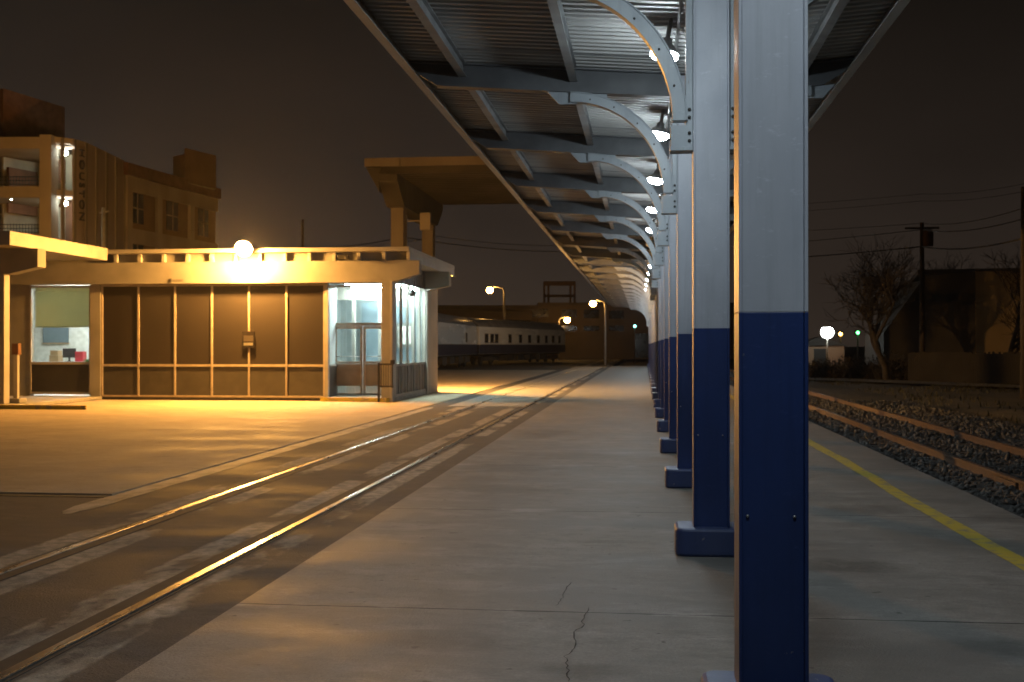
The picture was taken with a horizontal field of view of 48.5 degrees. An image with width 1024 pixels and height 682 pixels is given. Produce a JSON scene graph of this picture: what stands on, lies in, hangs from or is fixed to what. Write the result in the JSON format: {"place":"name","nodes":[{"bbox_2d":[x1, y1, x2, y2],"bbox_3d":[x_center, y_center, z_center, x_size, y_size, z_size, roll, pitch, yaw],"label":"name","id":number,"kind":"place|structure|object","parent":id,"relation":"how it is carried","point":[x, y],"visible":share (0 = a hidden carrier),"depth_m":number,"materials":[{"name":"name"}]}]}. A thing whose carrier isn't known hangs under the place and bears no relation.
{"place":"outdoors","nodes":[
{"label":"outdoors","id":0,"kind":"place"},
{"bbox_2d":[0,396,101,404],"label":"sidewalk","id":1,"kind":"structure","parent":0,"point":[41,400],"depth_m":32.29,"materials":[{"name":"concrete"}]},
{"bbox_2d":[9,343,26,402],"bbox_3d":[-12.978,0.845,29.797,0.380,1.560,0.380,0,0,7],"label":"call post","id":2,"kind":"object","parent":1,"relation":"on","point":[16,350],"visible":1,"depth_m":29.74,"materials":[{"name":"metal"}]},
{"bbox_2d":[49,350,62,361],"bbox_3d":[-14.487,0.476,36.153,0.300,0.350,0.300,0,0,7],"label":"document tray","id":3,"kind":"object","parent":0,"point":[55,355],"visible":1,"depth_m":36.02,"materials":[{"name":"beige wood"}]},
{"bbox_2d":[63,348,75,361],"bbox_3d":[-14.064,0.441,36.154,0.440,0.420,0.140,0,0,7],"label":"computer monitor","id":4,"kind":"object","parent":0,"point":[69,353],"visible":1,"depth_m":36.13,"materials":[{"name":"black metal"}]},
{"bbox_2d":[75,351,86,361],"bbox_3d":[-13.655,0.491,36.032,0.260,0.320,0.250,0,0,7],"label":"red binder","id":5,"kind":"object","parent":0,"point":[80,356],"visible":0.96,"depth_m":35.91,"materials":[{"name":"plastic"}]},
{"bbox_2d":[0,370,555,494],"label":"lot pavement","id":6,"kind":"structure","parent":0,"point":[104,447],"depth_m":21.04,"materials":[{"name":"concrete"}]},
{"bbox_2d":[0,405,86,409],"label":"painted kerb","id":7,"kind":"structure","parent":6,"relation":"on","point":[79,407],"depth_m":28.66,"materials":[{"name":"yellow paint"}]},
{"bbox_2d":[0,231,454,403],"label":"station building","id":8,"kind":"structure","parent":6,"relation":"on","point":[157,324],"depth_m":33.53,"materials":[{"name":"paint"}]},
{"bbox_2d":[42,327,69,343],"bbox_3d":[-15.216,-0.216,37.947,0.960,0.610,0.040,0,0,7],"label":"notice board","id":9,"kind":"object","parent":8,"relation":"attached to","point":[55,335],"visible":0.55,"depth_m":37.93,"materials":[{"name":"blue wood"}]},
{"bbox_2d":[29,285,89,393],"bbox_3d":[-13.495,-0.033,34.017,1.921,3.250,0.080,0,0,7],"label":"window frame","id":10,"kind":"structure","parent":8,"relation":"in","point":[61,286],"depth_m":34.01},
{"bbox_2d":[99,208,108,247],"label":"light mast","id":11,"kind":"object","parent":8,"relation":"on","point":[103,212],"visible":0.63,"depth_m":72.92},
{"bbox_2d":[103,287,136,363],"bbox_3d":[-11.618,-0.464,33.782,1.073,2.300,0.018,0,0,7],"label":"window","id":12,"kind":"structure","parent":8,"relation":"in","point":[119,303],"depth_m":33.78,"materials":[{"name":"wood"}]},
{"bbox_2d":[140,286,173,363],"bbox_3d":[-10.496,-0.464,33.653,1.073,2.300,0.018,0,0,7],"label":"window","id":13,"kind":"structure","parent":8,"relation":"in","point":[156,302],"depth_m":33.64,"materials":[{"name":"wood"}]},
{"bbox_2d":[176,286,210,363],"bbox_3d":[-9.374,-0.465,33.523,1.073,2.300,0.018,0,0,7],"label":"window","id":14,"kind":"structure","parent":8,"relation":"in","point":[193,303],"depth_m":33.51,"materials":[{"name":"wood"}]},
{"bbox_2d":[101,283,324,397],"bbox_3d":[-8.814,-0.012,33.450,6.831,3.335,0.090,0,0,7],"label":"window frame","id":15,"kind":"structure","parent":8,"relation":"in","point":[138,365],"depth_m":33.41,"materials":[{"name":"brown metal"}]},
{"bbox_2d":[213,286,247,363],"bbox_3d":[-8.253,-0.465,33.393,1.073,2.300,0.018,0,0,7],"label":"window","id":16,"kind":"structure","parent":8,"relation":"in","point":[230,303],"depth_m":33.39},
{"bbox_2d":[235,240,252,255],"bbox_3d":[-7.660,-2.662,32.630,0.504,0.477,0.615,0,0,7],"label":"roof floodlight","id":17,"kind":"object","parent":8,"relation":"attached to","point":[244,247],"visible":1,"depth_m":32.40,"materials":[{"name":"white"}]},
{"bbox_2d":[242,331,254,347],"bbox_3d":[-7.700,-0.041,33.251,0.380,0.480,0.039,0,0,7],"label":"window sign","id":18,"kind":"object","parent":8,"relation":"attached to","point":[248,339],"visible":1,"depth_m":33.23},
{"bbox_2d":[250,286,284,363],"bbox_3d":[-7.131,-0.466,33.263,1.073,2.300,0.018,0,0,7],"label":"window","id":19,"kind":"structure","parent":8,"relation":"in","point":[267,303],"depth_m":33.25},
{"bbox_2d":[288,285,322,364],"bbox_3d":[-6.009,-0.466,33.133,1.073,2.300,0.018,0,0,7],"label":"window","id":20,"kind":"structure","parent":8,"relation":"in","point":[305,303],"depth_m":33.12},
{"bbox_2d":[336,326,362,394],"bbox_3d":[-4.882,0.585,33.961,0.857,2.055,0.097,0,0,7],"label":"door","id":21,"kind":"structure","parent":8,"relation":"in","point":[348,373],"depth_m":33.96,"materials":[{"name":"brown metal"}]},
{"bbox_2d":[363,326,380,394],"bbox_3d":[-4.128,0.584,33.873,0.614,2.055,0.097,0,0,7],"label":"door","id":22,"kind":"structure","parent":8,"relation":"in","point":[370,369],"depth_m":33.90,"materials":[{"name":"brown metal"}]},
{"bbox_2d":[396,323,411,346],"bbox_3d":[-3.577,-0.192,37.830,0.600,0.800,0.026,0,0,7],"label":"poster","id":23,"kind":"object","parent":8,"relation":"attached to","point":[404,334],"visible":0.64,"depth_m":37.82,"materials":[{"name":"paper"}]},
{"bbox_2d":[396,284,425,396],"bbox_3d":[-3.170,0.023,35.341,0.120,3.450,4.685,0,0,7],"label":"window frame","id":24,"kind":"structure","parent":8,"relation":"in","point":[419,392],"depth_m":35.77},
{"bbox_2d":[406,212,430,246],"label":"service pole","id":25,"kind":"object","parent":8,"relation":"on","point":[425,221],"visible":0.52,"depth_m":65.81,"materials":[{"name":"metal"}]},
{"bbox_2d":[320,397,388,401],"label":"step kerb","id":26,"kind":"structure","parent":6,"relation":"on","point":[334,399],"depth_m":32.51,"materials":[{"name":"yellow paint"}]},
{"bbox_2d":[331,393,415,400],"bbox_3d":[-4.224,1.688,34.181,2.050,0.110,3.449,0,0,7],"label":"entrance step","id":27,"kind":"object","parent":6,"relation":"on","point":[376,396],"visible":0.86,"depth_m":33.42,"materials":[{"name":"concrete"}]},
{"bbox_2d":[378,360,394,401],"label":"gate panel","id":28,"kind":"structure","parent":6,"relation":"on","point":[391,363],"depth_m":32.31,"materials":[{"name":"black metal"}]},
{"bbox_2d":[364,156,519,256],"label":"canopy","id":29,"kind":"structure","parent":6,"relation":"on","point":[412,188],"depth_m":62.28,"materials":[{"name":"concrete"}]},
{"bbox_2d":[0,359,622,681],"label":"asphalt","id":30,"kind":"structure","parent":0,"point":[40,603],"depth_m":9.87,"materials":[{"name":"asphalt"}]},
{"bbox_2d":[0,493,111,497],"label":"gutter","id":31,"kind":"object","parent":30,"relation":"on","point":[51,495],"visible":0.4,"depth_m":12.28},
{"bbox_2d":[0,88,220,249],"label":"corner building","id":32,"kind":"structure","parent":30,"relation":"on","point":[52,185],"depth_m":80.41,"materials":[{"name":"concrete"}]},
{"bbox_2d":[58,159,71,241],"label":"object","id":33,"kind":"structure","parent":32,"relation":"in","point":[68,209],"depth_m":78.40,"materials":[{"name":"brown wood"}]},
{"bbox_2d":[133,192,143,224],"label":"window","id":34,"kind":"structure","parent":32,"relation":"in","point":[138,199],"depth_m":86.76,"materials":[{"name":"glass"}]},
{"bbox_2d":[133,244,143,248],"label":"window","id":35,"kind":"structure","parent":32,"relation":"in","point":[135,246],"depth_m":86.57,"materials":[{"name":"glass"}]},
{"bbox_2d":[166,201,177,230],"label":"window","id":36,"kind":"structure","parent":32,"relation":"in","point":[171,207],"depth_m":91.57,"materials":[{"name":"glass"}]},
{"bbox_2d":[198,208,208,236],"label":"window","id":37,"kind":"structure","parent":32,"relation":"in","point":[203,215],"depth_m":96.74,"materials":[{"name":"glass"}]},
{"bbox_2d":[301,219,303,247],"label":"utility pole","id":38,"kind":"object","parent":30,"relation":"on","point":[302,233],"visible":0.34,"depth_m":89.95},
{"bbox_2d":[303,237,561,251],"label":"power line","id":39,"kind":"object","parent":38,"relation":"attached to","point":[446,243],"visible":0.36,"depth_m":86.89,"materials":[{"name":"metal"}]},
{"bbox_2d":[368,236,550,246],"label":"power line","id":40,"kind":"object","parent":38,"relation":"attached to","point":[475,241],"visible":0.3,"depth_m":87.72,"materials":[{"name":"metal"}]},
{"bbox_2d":[0,359,617,681],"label":"embedded track","id":41,"kind":"structure","parent":30,"relation":"on","point":[30,657],"depth_m":9.95,"materials":[{"name":"metal"}]},
{"bbox_2d":[438,313,476,366],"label":"railcar","id":42,"kind":"object","parent":30,"relation":"on","point":[457,339],"visible":0.48,"depth_m":79.51,"materials":[{"name":"metal"}]},
{"bbox_2d":[486,286,504,319],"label":"yard lamp","id":43,"kind":"object","parent":30,"relation":"on","point":[489,289],"visible":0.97,"depth_m":119.94,"materials":[{"name":"brown"}]},
{"bbox_2d":[461,317,564,365],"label":"railcar","id":44,"kind":"object","parent":30,"relation":"on","point":[501,340],"visible":0.86,"depth_m":98.67,"materials":[{"name":"metal"}]},
{"bbox_2d":[484,333,488,342],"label":"window","id":45,"kind":"structure","parent":44,"relation":"in","point":[486,334],"depth_m":91.01,"materials":[{"name":"glass"}]},
{"bbox_2d":[490,333,493,342],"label":"window","id":46,"kind":"structure","parent":44,"relation":"in","point":[491,334],"depth_m":92.23,"materials":[{"name":"glass"}]},
{"bbox_2d":[508,334,511,342],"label":"window","id":47,"kind":"structure","parent":44,"relation":"in","point":[509,335],"depth_m":96.50,"materials":[{"name":"glass"}]},
{"bbox_2d":[558,316,569,359],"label":"yard lamp","id":48,"kind":"object","parent":30,"relation":"on","point":[566,319],"visible":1,"depth_m":127.88,"materials":[{"name":"brown"}]},
{"bbox_2d":[438,303,733,358],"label":"warehouse","id":49,"kind":"structure","parent":30,"relation":"on","point":[584,332],"depth_m":135.00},
{"bbox_2d":[532,309,548,316],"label":"window","id":50,"kind":"structure","parent":49,"relation":"in","point":[540,312],"depth_m":134.96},
{"bbox_2d":[543,281,575,302],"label":"rooftop frame","id":51,"kind":"object","parent":49,"relation":"on","point":[548,284],"visible":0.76,"depth_m":137.87,"materials":[{"name":"metal"}]},
{"bbox_2d":[562,309,576,316],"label":"window","id":52,"kind":"structure","parent":49,"relation":"in","point":[565,312],"depth_m":134.96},
{"bbox_2d":[562,326,576,330],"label":"window","id":53,"kind":"structure","parent":49,"relation":"in","point":[567,328],"depth_m":134.96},
{"bbox_2d":[583,326,598,330],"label":"window","id":54,"kind":"structure","parent":49,"relation":"in","point":[585,328],"depth_m":134.96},
{"bbox_2d":[584,310,598,317],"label":"window","id":55,"kind":"structure","parent":49,"relation":"in","point":[587,313],"depth_m":134.96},
{"bbox_2d":[609,311,623,318],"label":"window","id":56,"kind":"structure","parent":49,"relation":"in","point":[612,314],"depth_m":134.96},
{"bbox_2d":[609,326,623,330],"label":"window","id":57,"kind":"structure","parent":49,"relation":"in","point":[611,328],"depth_m":134.96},
{"bbox_2d":[635,334,648,357],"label":"door","id":58,"kind":"structure","parent":49,"relation":"in","point":[641,340],"depth_m":134.93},
{"bbox_2d":[590,299,605,365],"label":"yard lamp","id":59,"kind":"object","parent":30,"relation":"on","point":[592,303],"visible":0.99,"depth_m":88.94,"materials":[{"name":"brown"}]},
{"bbox_2d":[0,0,1023,346],"label":"sky","id":60,"kind":"structure","parent":0,"point":[290,99],"materials":[{"name":"black"}]},
{"bbox_2d":[450,367,600,406],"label":"crossing pavement","id":61,"kind":"structure","parent":0,"point":[523,397],"depth_m":40.10,"materials":[{"name":"concrete"}]},
{"bbox_2d":[116,0,1023,681],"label":"platform","id":62,"kind":"structure","parent":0,"point":[538,546],"depth_m":8.85,"materials":[{"name":"concrete"}]},
{"bbox_2d":[465,129,733,452],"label":"canopy column","id":63,"kind":"structure","parent":62,"relation":"on","point":[605,149],"depth_m":17.14,"materials":[{"name":"metal"}]},
{"bbox_2d":[552,235,657,399],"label":"canopy column","id":64,"kind":"structure","parent":62,"relation":"on","point":[610,245],"depth_m":33.78,"materials":[{"name":"metal"}]},
{"bbox_2d":[562,247,656,393],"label":"canopy column","id":65,"kind":"structure","parent":62,"relation":"on","point":[615,257],"depth_m":37.94,"materials":[{"name":"metal"}]},
{"bbox_2d":[570,256,654,388],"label":"canopy column","id":66,"kind":"structure","parent":62,"relation":"on","point":[618,266],"depth_m":42.08,"materials":[{"name":"metal"}]},
{"bbox_2d":[576,264,653,382],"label":"canopy column","id":67,"kind":"structure","parent":62,"relation":"on","point":[602,269],"depth_m":46.23,"materials":[{"name":"metal"}]},
{"bbox_2d":[499,170,733,431],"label":"canopy column","id":68,"kind":"structure","parent":62,"relation":"on","point":[612,187],"depth_m":21.31,"materials":[{"name":"metal"}]},
{"bbox_2d":[582,271,652,381],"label":"canopy column","id":69,"kind":"structure","parent":62,"relation":"on","point":[610,276],"depth_m":50.36,"materials":[{"name":"metal"}]},
{"bbox_2d":[587,277,651,376],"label":"canopy column","id":70,"kind":"structure","parent":62,"relation":"on","point":[612,281],"depth_m":54.53,"materials":[{"name":"metal"}]},
{"bbox_2d":[591,282,651,376],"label":"canopy column","id":71,"kind":"structure","parent":62,"relation":"on","point":[614,286],"depth_m":58.61,"materials":[{"name":"metal"}]},
{"bbox_2d":[595,286,650,372],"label":"canopy column","id":72,"kind":"structure","parent":62,"relation":"on","point":[617,290],"depth_m":62.83,"materials":[{"name":"metal"}]},
{"bbox_2d":[597,289,650,370],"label":"canopy column","id":73,"kind":"structure","parent":62,"relation":"on","point":[620,294],"depth_m":66.86,"materials":[{"name":"metal"}]},
{"bbox_2d":[600,293,649,368],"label":"canopy column","id":74,"kind":"structure","parent":62,"relation":"on","point":[619,297],"depth_m":71.12,"materials":[{"name":"metal"}]},
{"bbox_2d":[603,296,649,369],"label":"canopy column","id":75,"kind":"structure","parent":62,"relation":"on","point":[618,299],"depth_m":75.12,"materials":[{"name":"metal"}]},
{"bbox_2d":[605,299,648,366],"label":"canopy column","id":76,"kind":"structure","parent":62,"relation":"on","point":[623,302],"depth_m":79.41,"materials":[{"name":"metal"}]},
{"bbox_2d":[607,301,648,365],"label":"canopy column","id":77,"kind":"structure","parent":62,"relation":"on","point":[630,307],"depth_m":83.52,"materials":[{"name":"metal"}]},
{"bbox_2d":[523,199,733,417],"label":"canopy column","id":78,"kind":"structure","parent":62,"relation":"on","point":[618,213],"depth_m":25.47,"materials":[{"name":"metal"}]},
{"bbox_2d":[609,304,648,364],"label":"canopy column","id":79,"kind":"structure","parent":62,"relation":"on","point":[631,309],"depth_m":87.65,"materials":[{"name":"metal"}]},
{"bbox_2d":[408,57,854,487],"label":"canopy column","id":80,"kind":"structure","parent":62,"relation":"on","point":[594,87],"depth_m":12.92,"materials":[{"name":"metal"}]},
{"bbox_2d":[539,219,733,407],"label":"canopy column","id":81,"kind":"structure","parent":62,"relation":"on","point":[618,231],"depth_m":29.61,"materials":[{"name":"metal"}]},
{"bbox_2d":[647,197,660,212],"bbox_3d":[2.933,-2.863,23.345,0.282,0.472,0.282,11,1,7],"label":"canopy lamp","id":82,"kind":"object","parent":62,"relation":"attached to","point":[651,208],"visible":0.48,"depth_m":23.26,"materials":[{"name":"metal"}]},
{"bbox_2d":[647,163,661,184],"bbox_3d":[2.453,-2.881,19.202,0.282,0.472,0.282,11,1,7],"label":"canopy lamp","id":83,"kind":"object","parent":62,"relation":"attached to","point":[655,177],"visible":0.74,"depth_m":19.12,"materials":[{"name":"metal"}]},
{"bbox_2d":[651,109,671,139],"bbox_3d":[1.974,-2.898,15.060,0.282,0.472,0.282,11,1,7],"label":"canopy lamp","id":84,"kind":"object","parent":62,"relation":"attached to","point":[659,130],"visible":0.78,"depth_m":14.99,"materials":[{"name":"metal"}]},
{"bbox_2d":[650,18,683,60],"bbox_3d":[1.495,-2.915,10.918,0.282,0.472,0.282,11,1,7],"label":"canopy lamp","id":85,"kind":"object","parent":62,"relation":"attached to","point":[668,41],"visible":0.41,"depth_m":10.89,"materials":[{"name":"metal"}]},
{"bbox_2d":[588,0,818,556],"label":"canopy column","id":86,"kind":"structure","parent":62,"relation":"on","point":[702,105],"depth_m":8.72,"materials":[{"name":"metal"}]},
{"bbox_2d":[701,0,833,681],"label":"canopy column","id":87,"kind":"structure","parent":62,"relation":"on","point":[771,510],"depth_m":4.57,"materials":[{"name":"metal"}]},
{"bbox_2d":[618,347,1013,420],"bbox_3d":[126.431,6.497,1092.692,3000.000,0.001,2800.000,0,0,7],"label":"ground","id":88,"kind":"structure","parent":0,"point":[849,351],"depth_m":148.27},
{"bbox_2d":[633,325,635,363],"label":"marker light","id":89,"kind":"object","parent":88,"relation":"on","point":[634,326],"visible":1,"depth_m":99.96,"materials":[{"name":"white metal"}]},
{"bbox_2d":[855,330,859,359],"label":"signal light","id":90,"kind":"object","parent":88,"relation":"on","point":[857,332],"visible":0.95,"depth_m":81.96,"materials":[{"name":"green metal"}]},
{"bbox_2d":[730,359,1023,423],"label":"yard ground","id":91,"kind":"structure","parent":0,"point":[1011,398],"depth_m":43.02,"materials":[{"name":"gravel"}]},
{"bbox_2d":[808,357,834,376],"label":"bush","id":92,"kind":"object","parent":91,"relation":"on","point":[813,363],"visible":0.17,"depth_m":65.62,"materials":[{"name":"green plant"}]},
{"bbox_2d":[808,337,846,365],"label":"brick hut","id":93,"kind":"object","parent":91,"relation":"on","point":[817,346],"visible":0.46,"depth_m":76.90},
{"bbox_2d":[814,349,825,363],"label":"door","id":94,"kind":"structure","parent":93,"relation":"in","point":[821,353],"depth_m":76.97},
{"bbox_2d":[821,325,833,361],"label":"yard lamp","id":95,"kind":"object","parent":91,"relation":"on","point":[827,331],"visible":0.98,"depth_m":73.77,"materials":[{"name":"grey"}]},
{"bbox_2d":[837,331,842,342],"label":"signal light","id":96,"kind":"object","parent":91,"relation":"on","point":[840,333],"visible":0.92,"depth_m":77.96,"materials":[{"name":"yellow metal"}]},
{"bbox_2d":[808,355,888,378],"bbox_3d":[18.766,1.430,63.960,5.071,1.508,3.771,0,0,7],"label":"bush","id":97,"kind":"object","parent":91,"relation":"on","point":[840,371],"visible":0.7,"depth_m":63.47,"materials":[{"name":"green plant"}]},
{"bbox_2d":[730,364,1023,515],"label":"ballast bed","id":98,"kind":"object","parent":91,"relation":"on","point":[841,392],"visible":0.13,"depth_m":35.61,"materials":[{"name":"gravel"}]},
{"bbox_2d":[730,369,1023,504],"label":"open track","id":99,"kind":"structure","parent":98,"relation":"on","point":[976,469],"depth_m":20.04,"materials":[{"name":"metal"}]},
{"bbox_2d":[809,399,1023,517],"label":"ballast stones","id":100,"kind":"object","parent":98,"relation":"on","point":[909,409],"visible":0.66,"depth_m":22.36,"materials":[{"name":"gravel"}]},
{"bbox_2d":[819,231,936,379],"bbox_3d":[19.047,-1.807,60.007,5.391,7.982,9.065,0,0,7],"label":"bare tree","id":101,"kind":"object","parent":91,"relation":"on","point":[887,279],"visible":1,"depth_m":59.72,"materials":[{"name":"brown plant"}]},
{"bbox_2d":[848,351,907,380],"bbox_3d":[20.817,1.349,63.133,4.538,1.663,3.398,0,0,7],"label":"bush","id":102,"kind":"object","parent":91,"relation":"on","point":[896,372],"visible":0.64,"depth_m":62.56,"materials":[{"name":"green plant"}]},
{"bbox_2d":[905,222,938,351],"bbox_3d":[22.340,-2.148,61.910,1.800,8.615,0.560,0,0,7],"label":"utility pole","id":103,"kind":"object","parent":91,"relation":"on","point":[926,238],"visible":0.84,"depth_m":61.90,"materials":[{"name":"wood"}]},
{"bbox_2d":[730,238,1020,261],"bbox_3d":[18.267,-5.079,67.903,6.847,3.229,55.369,0,0,-6],"label":"power line","id":104,"kind":"object","parent":103,"relation":"attached to","point":[927,247],"visible":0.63,"depth_m":55.51,"materials":[{"name":"metal"}]},
{"bbox_2d":[730,219,1020,246],"bbox_3d":[18.268,-6.005,67.907,6.824,3.679,55.363,0,0,-6],"label":"power line","id":105,"kind":"object","parent":103,"relation":"attached to","point":[922,229],"visible":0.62,"depth_m":58.95,"materials":[{"name":"metal"}]},
{"bbox_2d":[808,209,1019,230],"bbox_3d":[18.268,-6.887,67.911,6.814,4.666,55.361,0,0,-6],"label":"power line","id":106,"kind":"object","parent":103,"relation":"attached to","point":[923,223],"visible":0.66,"depth_m":60.81,"materials":[{"name":"metal"}]},
{"bbox_2d":[894,244,980,281],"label":"bare tree","id":107,"kind":"object","parent":91,"relation":"on","point":[954,267],"visible":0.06,"depth_m":84.94,"materials":[{"name":"brown plant"}]},
{"bbox_2d":[865,268,1020,373],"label":"shed","id":108,"kind":"structure","parent":91,"relation":"on","point":[961,311],"depth_m":66.81,"materials":[{"name":"paint"}]},
{"bbox_2d":[908,351,1019,383],"bbox_3d":[23.536,1.336,57.508,7.288,1.610,0.030,0,0,43],"label":"board fence","id":109,"kind":"object","parent":91,"relation":"on","point":[984,367],"visible":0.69,"depth_m":57.93,"materials":[{"name":"wood"}]},
{"bbox_2d":[982,244,1020,353],"bbox_3d":[26.364,-1.464,57.643,5.389,7.298,4.416,0,0,44],"label":"bare tree","id":110,"kind":"object","parent":91,"relation":"on","point":[1013,345],"visible":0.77,"depth_m":58.06,"materials":[{"name":"brown plant"}]},
{"bbox_2d":[1020,187,1023,398],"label":"utility pole","id":111,"kind":"object","parent":91,"relation":"on","point":[1022,308],"visible":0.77,"depth_m":39.94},
{"bbox_2d":[808,192,1019,210],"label":"power line","id":112,"kind":"object","parent":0,"point":[916,201],"visible":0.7,"depth_m":75.95,"materials":[{"name":"metal"}]},
{"bbox_2d":[809,377,1019,387],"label":"road","id":113,"kind":"structure","parent":0,"point":[927,382],"depth_m":55.75,"materials":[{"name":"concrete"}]},
{"bbox_2d":[818,184,1020,202],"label":"power line","id":114,"kind":"object","parent":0,"point":[916,194],"visible":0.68,"depth_m":75.47,"materials":[{"name":"metal"}]}
]}

